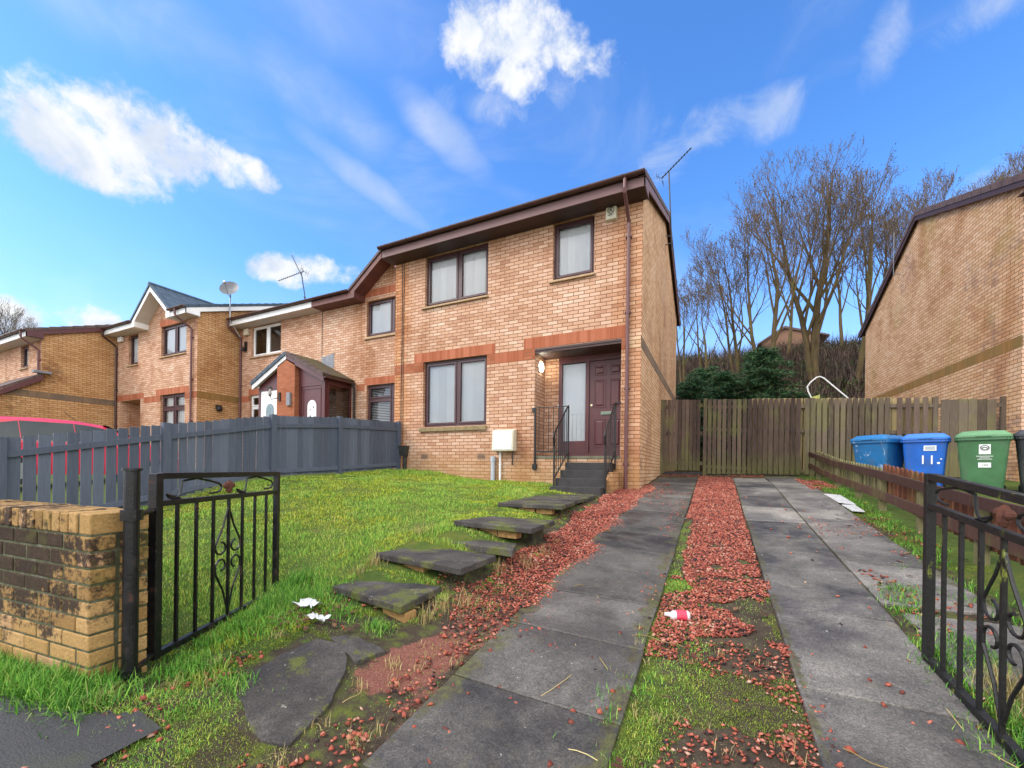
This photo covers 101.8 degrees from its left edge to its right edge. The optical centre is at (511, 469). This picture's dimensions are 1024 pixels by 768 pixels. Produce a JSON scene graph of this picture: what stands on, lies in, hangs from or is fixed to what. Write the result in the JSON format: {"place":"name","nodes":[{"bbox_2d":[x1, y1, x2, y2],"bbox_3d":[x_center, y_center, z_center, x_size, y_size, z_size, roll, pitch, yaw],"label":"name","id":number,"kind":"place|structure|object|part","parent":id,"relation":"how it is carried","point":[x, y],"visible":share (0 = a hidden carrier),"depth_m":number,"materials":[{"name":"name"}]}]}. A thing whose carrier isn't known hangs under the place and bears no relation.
{"place":"outdoors","nodes":[
{"label":"outdoors","id":0,"kind":"place"},
{"bbox_2d":[0,694,160,767],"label":"pavement","id":1,"kind":"structure","parent":0,"point":[22,743],"depth_m":1.57,"materials":[{"name":"concrete"}]},
{"bbox_2d":[142,468,587,682],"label":"lawn grass","id":2,"kind":"structure","parent":0,"point":[428,492],"depth_m":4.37,"materials":[{"name":"green plant"}]},
{"bbox_2d":[0,468,1023,767],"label":"ground","id":3,"kind":"structure","parent":0,"point":[412,642],"depth_m":2.35,"materials":[{"name":"green plant"}]},
{"bbox_2d":[8,316,37,329],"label":"bare tree","id":4,"kind":"object","parent":3,"relation":"on","point":[28,323],"visible":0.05,"depth_m":36.90,"materials":[{"name":"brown plant"}]},
{"bbox_2d":[0,297,57,334],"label":"bare tree","id":5,"kind":"object","parent":3,"relation":"on","point":[11,318],"visible":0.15,"depth_m":33.77,"materials":[{"name":"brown plant"}]},
{"bbox_2d":[0,324,116,428],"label":"brick house","id":6,"kind":"structure","parent":3,"relation":"on","point":[58,373],"depth_m":15.68,"materials":[{"name":"brown brick"}]},
{"bbox_2d":[17,346,28,370],"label":"window","id":7,"kind":"structure","parent":6,"relation":"in","point":[26,349],"depth_m":15.93,"materials":[{"name":"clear glass"}]},
{"bbox_2d":[0,499,148,679],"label":"garden wall","id":8,"kind":"structure","parent":3,"relation":"on","point":[61,583],"depth_m":2.00,"materials":[{"name":"brick"}]},
{"bbox_2d":[0,413,150,483],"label":"parked car","id":9,"kind":"object","parent":3,"relation":"on","point":[19,427],"visible":0.07,"depth_m":9.27,"materials":[{"name":"red paint"}]},
{"bbox_3d":[-10.634,-0.849,8.724,0.183,0.400,0.395,1,0,26],"label":"side window","id":10,"kind":"part","parent":9,"relation":"part of","materials":[{"name":"grey glass"}]},
{"bbox_3d":[-10.360,-0.856,9.300,0.195,0.420,0.850,1,0,26],"label":"side window","id":11,"kind":"part","parent":9,"relation":"part of","materials":[{"name":"grey glass"}]},
{"bbox_3d":[-9.940,-0.850,10.166,0.191,0.420,1.045,1,0,26],"label":"side window","id":12,"kind":"part","parent":9,"relation":"part of","materials":[{"name":"grey glass"}]},
{"bbox_2d":[121,468,142,682],"bbox_3d":[-1.811,0.650,1.974,0.075,1.312,0.076,1,0,26],"label":"gate post","id":13,"kind":"object","parent":3,"relation":"on","point":[130,574],"visible":0.83,"depth_m":1.95,"materials":[{"name":"black metal"}]},
{"bbox_2d":[117,471,279,682],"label":"iron gate","id":14,"kind":"structure","parent":13,"relation":"attached to","point":[155,650],"depth_m":2.46,"materials":[{"name":"black metal"}]},
{"bbox_2d":[101,281,286,469],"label":"brick house","id":15,"kind":"structure","parent":3,"relation":"on","point":[176,357],"depth_m":15.34,"materials":[{"name":"brown brick"}]},
{"bbox_2d":[126,335,137,366],"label":"window","id":16,"kind":"structure","parent":15,"relation":"in","point":[134,340],"depth_m":16.53,"materials":[{"name":"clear glass"}]},
{"bbox_2d":[158,322,186,358],"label":"window","id":17,"kind":"structure","parent":15,"relation":"in","point":[174,336],"depth_m":15.15,"materials":[{"name":"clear glass"}]},
{"bbox_2d":[163,393,184,432],"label":"window","id":18,"kind":"structure","parent":15,"relation":"in","point":[174,413],"depth_m":15.19,"materials":[{"name":"clear glass"}]},
{"bbox_2d":[0,414,400,508],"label":"boarded fence","id":19,"kind":"object","parent":3,"relation":"on","point":[289,445],"visible":0.73,"depth_m":6.25,"materials":[{"name":"grey paint"}]},
{"bbox_2d":[219,255,321,452],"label":"brick house","id":20,"kind":"structure","parent":3,"relation":"on","point":[296,328],"depth_m":14.51,"materials":[{"name":"beige brick"}]},
{"bbox_2d":[252,395,258,416],"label":"window","id":21,"kind":"structure","parent":20,"relation":"in","point":[254,407],"depth_m":15.40,"materials":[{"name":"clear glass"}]},
{"bbox_2d":[249,322,280,358],"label":"window","id":22,"kind":"structure","parent":20,"relation":"in","point":[271,334],"depth_m":15.54,"materials":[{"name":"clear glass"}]},
{"bbox_2d":[261,390,276,416],"bbox_3d":[-7.800,-1.402,13.379,0.930,2.260,0.100,1,0,26],"label":"porch door","id":23,"kind":"structure","parent":20,"relation":"in","point":[268,406],"depth_m":13.42,"materials":[{"name":"white plastic"}]},
{"bbox_2d":[304,612,330,621],"bbox_3d":[-1.171,0.886,2.501,0.167,0.033,0.065,1,0,26],"label":"plastic wrapper","id":24,"kind":"object","parent":3,"relation":"on","point":[312,615],"visible":1,"depth_m":2.50,"materials":[{"name":"white plastic"}]},
{"bbox_2d":[277,250,395,462],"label":"brick house","id":25,"kind":"structure","parent":3,"relation":"on","point":[351,374],"depth_m":12.82,"materials":[{"name":"brown brick"}]},
{"bbox_2d":[301,385,321,416],"bbox_3d":[-6.034,-1.379,12.518,0.930,2.260,0.100,1,0,26],"label":"porch door","id":26,"kind":"structure","parent":25,"relation":"in","point":[311,395],"depth_m":12.52,"materials":[{"name":"red paint"}]},
{"bbox_2d":[363,297,395,339],"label":"window","id":27,"kind":"structure","parent":25,"relation":"in","point":[382,314],"depth_m":12.78,"materials":[{"name":"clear glass"}]},
{"bbox_2d":[368,383,394,421],"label":"window","id":28,"kind":"structure","parent":25,"relation":"in","point":[380,397],"depth_m":12.88,"materials":[{"name":"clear glass"}]},
{"bbox_2d":[237,540,516,748],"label":"path","id":29,"kind":"structure","parent":3,"relation":"on","point":[308,677],"depth_m":1.97,"materials":[{"name":"grey stone"}]},
{"bbox_2d":[333,580,440,623],"bbox_3d":[-0.900,1.058,2.908,0.736,0.450,0.468,1,0,26],"label":"stepping flag","id":30,"kind":"object","parent":3,"relation":"on","point":[390,599],"visible":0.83,"depth_m":2.80,"materials":[{"name":"stone"}]},
{"bbox_2d":[376,548,495,582],"bbox_3d":[-0.600,0.917,3.385,0.916,0.450,0.515,1,0,34],"label":"stepping flag","id":31,"kind":"object","parent":3,"relation":"on","point":[463,566],"visible":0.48,"depth_m":3.23,"materials":[{"name":"stone"}]},
{"bbox_2d":[71,476,814,767],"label":"moss patches","id":32,"kind":"object","parent":3,"relation":"on","point":[194,730],"visible":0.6,"depth_m":1.82,"materials":[{"name":"green plant"}]},
{"bbox_2d":[308,493,588,627],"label":"edge grass","id":33,"kind":"structure","parent":3,"relation":"on","point":[392,577],"depth_m":3.19,"materials":[{"name":"green plant"}]},
{"bbox_2d":[454,516,554,546],"bbox_3d":[-0.087,0.754,4.244,0.918,0.450,0.679,1,0,26],"label":"stepping flag","id":34,"kind":"object","parent":3,"relation":"on","point":[527,531],"visible":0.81,"depth_m":4.05,"materials":[{"name":"stone"}]},
{"bbox_2d":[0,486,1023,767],"bbox_3d":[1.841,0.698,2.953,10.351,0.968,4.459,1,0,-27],"label":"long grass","id":35,"kind":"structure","parent":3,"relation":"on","point":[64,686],"depth_m":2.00,"materials":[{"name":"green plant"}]},
{"bbox_2d":[292,598,321,607],"bbox_3d":[-1.329,0.868,2.712,0.198,0.036,0.130,1,0,26],"label":"plastic wrapper","id":36,"kind":"object","parent":35,"relation":"on","point":[306,602],"visible":1,"depth_m":2.70,"materials":[{"name":"white plastic"}]},
{"bbox_2d":[824,494,855,504],"bbox_3d":[4.806,0.433,6.099,0.174,0.113,0.811,1,0,22],"label":"board offcut","id":37,"kind":"object","parent":35,"relation":"on","point":[839,498],"visible":0.93,"depth_m":6.06,"materials":[{"name":"white wood"}]},
{"bbox_2d":[842,504,864,511],"bbox_3d":[4.518,0.513,5.515,0.140,0.063,0.440,1,0,26],"label":"board offcut","id":38,"kind":"object","parent":35,"relation":"on","point":[854,508],"visible":1,"depth_m":5.48,"materials":[{"name":"white wood"}]},
{"bbox_2d":[21,474,1020,767],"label":"red gravel","id":39,"kind":"structure","parent":3,"relation":"on","point":[707,510],"depth_m":3.20,"materials":[{"name":"red gravel"}]},
{"bbox_2d":[665,610,689,620],"bbox_3d":[1.060,0.937,2.668,0.153,0.065,0.067,1,0,6],"label":"plastic bottle","id":40,"kind":"object","parent":39,"relation":"on","point":[683,615],"visible":0.94,"depth_m":2.64,"materials":[{"name":"plastic"}]},
{"bbox_2d":[377,148,690,495],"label":"brick house","id":41,"kind":"structure","parent":3,"relation":"on","point":[535,340],"depth_m":9.03,"materials":[{"name":"brown brick"}]},
{"bbox_2d":[419,356,486,431],"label":"window","id":42,"kind":"structure","parent":41,"relation":"in","point":[455,390],"depth_m":9.80,"materials":[{"name":"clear glass"}]},
{"bbox_2d":[421,244,488,309],"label":"window","id":43,"kind":"structure","parent":41,"relation":"in","point":[462,276],"depth_m":9.80,"materials":[{"name":"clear glass"}]},
{"bbox_2d":[548,216,594,283],"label":"window","id":44,"kind":"structure","parent":41,"relation":"in","point":[574,241],"depth_m":8.61,"materials":[{"name":"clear glass"}]},
{"bbox_2d":[589,359,620,452],"bbox_3d":[2.006,-1.317,8.744,0.776,1.963,0.058,1,0,26],"label":"front door","id":45,"kind":"structure","parent":41,"relation":"in","point":[605,375],"depth_m":8.77,"materials":[{"name":"red paint"}]},
{"bbox_2d":[660,399,702,474],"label":"side gate","id":46,"kind":"structure","parent":41,"relation":"attached to","point":[688,433],"depth_m":10.62,"materials":[{"name":"brown wood"}]},
{"bbox_2d":[498,499,575,514],"bbox_3d":[0.367,0.665,5.585,0.899,0.450,0.810,1,0,26],"label":"stepping flag","id":47,"kind":"object","parent":3,"relation":"on","point":[551,507],"visible":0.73,"depth_m":5.30,"materials":[{"name":"stone"}]},
{"bbox_2d":[106,482,992,767],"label":"verge moss","id":48,"kind":"object","parent":3,"relation":"on","point":[642,748],"visible":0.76,"depth_m":1.81,"materials":[{"name":"green plant"}]},
{"bbox_2d":[81,522,1023,767],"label":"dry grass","id":49,"kind":"structure","parent":3,"relation":"on","point":[1009,689],"depth_m":1.95,"materials":[{"name":"plant"}]},
{"bbox_2d":[519,496,587,503],"bbox_3d":[0.635,0.454,6.263,0.882,0.061,0.603,1,0,26],"label":"stepping flag","id":50,"kind":"object","parent":3,"relation":"on","point":[576,500],"visible":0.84,"depth_m":6.16,"materials":[{"name":"grey stone"}]},
{"bbox_2d":[165,475,975,767],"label":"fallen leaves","id":51,"kind":"object","parent":3,"relation":"on","point":[617,758],"visible":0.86,"depth_m":2.54,"materials":[{"name":"brown plant"}]},
{"bbox_2d":[547,494,597,499],"bbox_3d":[0.896,0.452,6.813,0.885,0.058,0.593,1,0,26],"label":"stepping flag","id":52,"kind":"object","parent":3,"relation":"on","point":[590,497],"visible":0.5,"depth_m":6.76,"materials":[{"name":"grey stone"}]},
{"bbox_2d":[279,500,982,767],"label":"stray gravel","id":53,"kind":"structure","parent":3,"relation":"on","point":[840,764],"depth_m":1.84,"materials":[{"name":"red gravel"}]},
{"bbox_2d":[342,583,1021,767],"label":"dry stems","id":54,"kind":"object","parent":3,"relation":"on","point":[682,646],"visible":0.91,"depth_m":1.68,"materials":[{"name":"brown plant"}]},
{"bbox_2d":[676,327,864,471],"bbox_3d":[18.880,-5.550,23.362,26.137,12.037,28.157,1,0,26],"label":"scrub","id":55,"kind":"object","parent":3,"relation":"on","point":[834,350],"visible":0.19,"depth_m":26.08,"materials":[{"name":"plant"}]},
{"bbox_2d":[803,376,847,408],"bbox_3d":[8.107,-1.048,10.367,1.422,2.574,0.350,1,0,26],"label":"garden frame","id":56,"kind":"object","parent":3,"relation":"on","point":[831,384],"visible":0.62,"depth_m":10.40,"materials":[{"name":"white plastic"}]},
{"bbox_2d":[703,396,1006,479],"bbox_3d":[7.197,-0.656,9.255,5.350,2.160,0.128,1,0,26],"label":"boarded fence","id":57,"kind":"object","parent":3,"relation":"on","point":[777,428],"visible":0.73,"depth_m":9.39,"materials":[{"name":"brown wood"}]},
{"bbox_2d":[850,434,903,470],"bbox_3d":[6.674,-0.096,7.550,0.776,1.044,0.601,1,0,-20],"label":"wheelie bin","id":58,"kind":"object","parent":3,"relation":"on","point":[880,450],"visible":0.56,"depth_m":7.34,"materials":[{"name":"blue plastic"}]},
{"bbox_2d":[808,451,1023,565],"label":"timber fence","id":59,"kind":"object","parent":3,"relation":"on","point":[902,488],"visible":0.78,"depth_m":4.63,"materials":[{"name":"brown wood"}]},
{"bbox_2d":[900,433,950,486],"bbox_3d":[7.066,-0.081,7.121,0.601,1.044,0.776,1,0,45],"label":"wheelie bin","id":60,"kind":"object","parent":3,"relation":"on","point":[925,452],"visible":0.77,"depth_m":6.89,"materials":[{"name":"blue plastic"}]},
{"bbox_2d":[858,172,1023,481],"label":"brick house","id":61,"kind":"structure","parent":3,"relation":"on","point":[944,319],"depth_m":9.61,"materials":[{"name":"brown brick"}]},
{"bbox_2d":[954,430,1013,488],"bbox_3d":[7.417,-0.078,6.560,0.776,1.047,0.601,1,0,-42],"label":"wheelie bin","id":62,"kind":"object","parent":3,"relation":"on","point":[983,456],"visible":0.88,"depth_m":6.35,"materials":[{"name":"green plastic"}]},
{"bbox_2d":[1013,430,1023,492],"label":"wheelie bin","id":63,"kind":"object","parent":3,"relation":"on","point":[1018,439],"visible":0.8,"depth_m":6.22,"materials":[{"name":"grey plastic"}]},
{"bbox_2d":[0,0,1023,358],"label":"sky","id":64,"kind":"structure","parent":0,"point":[189,147],"materials":[{"name":"blue"}]},
{"bbox_2d":[363,477,1023,767],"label":"driveway","id":65,"kind":"structure","parent":0,"point":[487,722],"depth_m":2.21,"materials":[{"name":"grey concrete"}]},
{"bbox_2d":[675,351,864,471],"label":"hill","id":66,"kind":"structure","parent":0,"point":[838,369],"depth_m":21.99,"materials":[{"name":"plant"}]},
{"bbox_2d":[676,278,714,385],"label":"bare tree","id":67,"kind":"object","parent":66,"relation":"on","point":[682,379],"visible":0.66,"depth_m":21.32,"materials":[{"name":"brown plant"}]},
{"bbox_2d":[679,264,734,383],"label":"bare tree","id":68,"kind":"object","parent":66,"relation":"on","point":[704,332],"visible":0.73,"depth_m":20.81,"materials":[{"name":"brown plant"}]},
{"bbox_2d":[676,378,741,462],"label":"conifer","id":69,"kind":"object","parent":66,"relation":"on","point":[694,389],"visible":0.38,"depth_m":15.57,"materials":[{"name":"green plant"}]},
{"bbox_2d":[676,365,747,417],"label":"conifer","id":70,"kind":"object","parent":66,"relation":"on","point":[704,374],"visible":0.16,"depth_m":18.23,"materials":[{"name":"green plant"}]},
{"bbox_2d":[688,369,748,458],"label":"conifer","id":71,"kind":"object","parent":66,"relation":"on","point":[719,388],"visible":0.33,"depth_m":15.73,"materials":[{"name":"green plant"}]},
{"bbox_2d":[680,230,790,376],"bbox_3d":[11.887,-8.187,22.771,5.083,9.632,5.287,1,0,-7],"label":"bare tree","id":72,"kind":"object","parent":66,"relation":"on","point":[734,339],"visible":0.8,"depth_m":22.52,"materials":[{"name":"brown plant"}]},
{"bbox_2d":[680,187,827,390],"bbox_3d":[12.585,-8.452,21.775,6.436,10.798,4.968,1,0,43],"label":"bare tree","id":73,"kind":"object","parent":66,"relation":"on","point":[775,322],"visible":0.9,"depth_m":20.83,"materials":[{"name":"brown plant"}]},
{"bbox_2d":[716,345,808,440],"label":"conifer","id":74,"kind":"object","parent":66,"relation":"on","point":[758,364],"visible":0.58,"depth_m":15.46,"materials":[{"name":"green plant"}]},
{"bbox_2d":[749,213,834,359],"bbox_3d":[19.557,-12.775,30.210,4.870,11.171,5.541,1,0,-23],"label":"bare tree","id":75,"kind":"object","parent":66,"relation":"on","point":[790,316],"visible":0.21,"depth_m":29.88,"materials":[{"name":"brown plant"}]},
{"bbox_2d":[756,326,829,349],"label":"brick house","id":76,"kind":"structure","parent":66,"relation":"on","point":[796,334],"depth_m":43.07,"materials":[{"name":"brown brick"}]},
{"bbox_2d":[778,388,814,456],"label":"conifer","id":77,"kind":"object","parent":66,"relation":"on","point":[801,394],"visible":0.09,"depth_m":14.37,"materials":[{"name":"green plant"}]},
{"bbox_2d":[723,132,907,389],"bbox_3d":[15.550,-10.256,22.366,7.758,13.291,6.855,1,0,26],"label":"bare tree","id":78,"kind":"object","parent":66,"relation":"on","point":[811,353],"visible":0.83,"depth_m":21.56,"materials":[{"name":"brown plant"}]},
{"bbox_2d":[804,210,887,348],"bbox_3d":[23.492,-13.193,29.722,5.118,10.679,4.209,1,0,-16],"label":"bare tree","id":79,"kind":"object","parent":66,"relation":"on","point":[838,299],"visible":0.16,"depth_m":29.97,"materials":[{"name":"brown plant"}]},
{"bbox_2d":[831,143,922,381],"bbox_3d":[17.617,-9.376,20.481,3.770,11.528,5.264,1,0,42],"label":"bare tree","id":80,"kind":"object","parent":66,"relation":"on","point":[868,274],"visible":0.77,"depth_m":20.67,"materials":[{"name":"brown plant"}]},
{"bbox_2d":[822,171,968,311],"bbox_3d":[20.188,-9.385,22.007,4.638,10.248,5.656,1,0,2],"label":"bare tree","id":81,"kind":"object","parent":66,"relation":"on","point":[886,267],"visible":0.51,"depth_m":21.65,"materials":[{"name":"brown plant"}]},
{"bbox_2d":[873,165,1011,262],"bbox_3d":[26.910,-13.482,26.720,6.460,12.445,6.594,1,0,26],"label":"bare tree","id":82,"kind":"object","parent":66,"relation":"on","point":[909,204],"visible":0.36,"depth_m":26.31,"materials":[{"name":"brown plant"}]},
{"bbox_2d":[974,162,1020,188],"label":"bare tree","id":83,"kind":"object","parent":66,"relation":"on","point":[991,177],"visible":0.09,"depth_m":26.13,"materials":[{"name":"brown plant"}]},
{"bbox_2d":[992,146,1023,180],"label":"bare tree","id":84,"kind":"object","parent":66,"relation":"on","point":[1010,159],"visible":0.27,"depth_m":27.17,"materials":[{"name":"brown plant"}]},
{"bbox_3d":[1.565,0.711,0.946,0.068,1.280,0.068,1,0,26],"label":"gate post","id":85,"kind":"object","parent":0,"visible":0},
{"bbox_2d":[921,473,1023,767],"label":"iron gate","id":86,"kind":"structure","parent":85,"relation":"attached to","point":[1005,515],"depth_m":1.69,"materials":[{"name":"black metal"}]}
]}

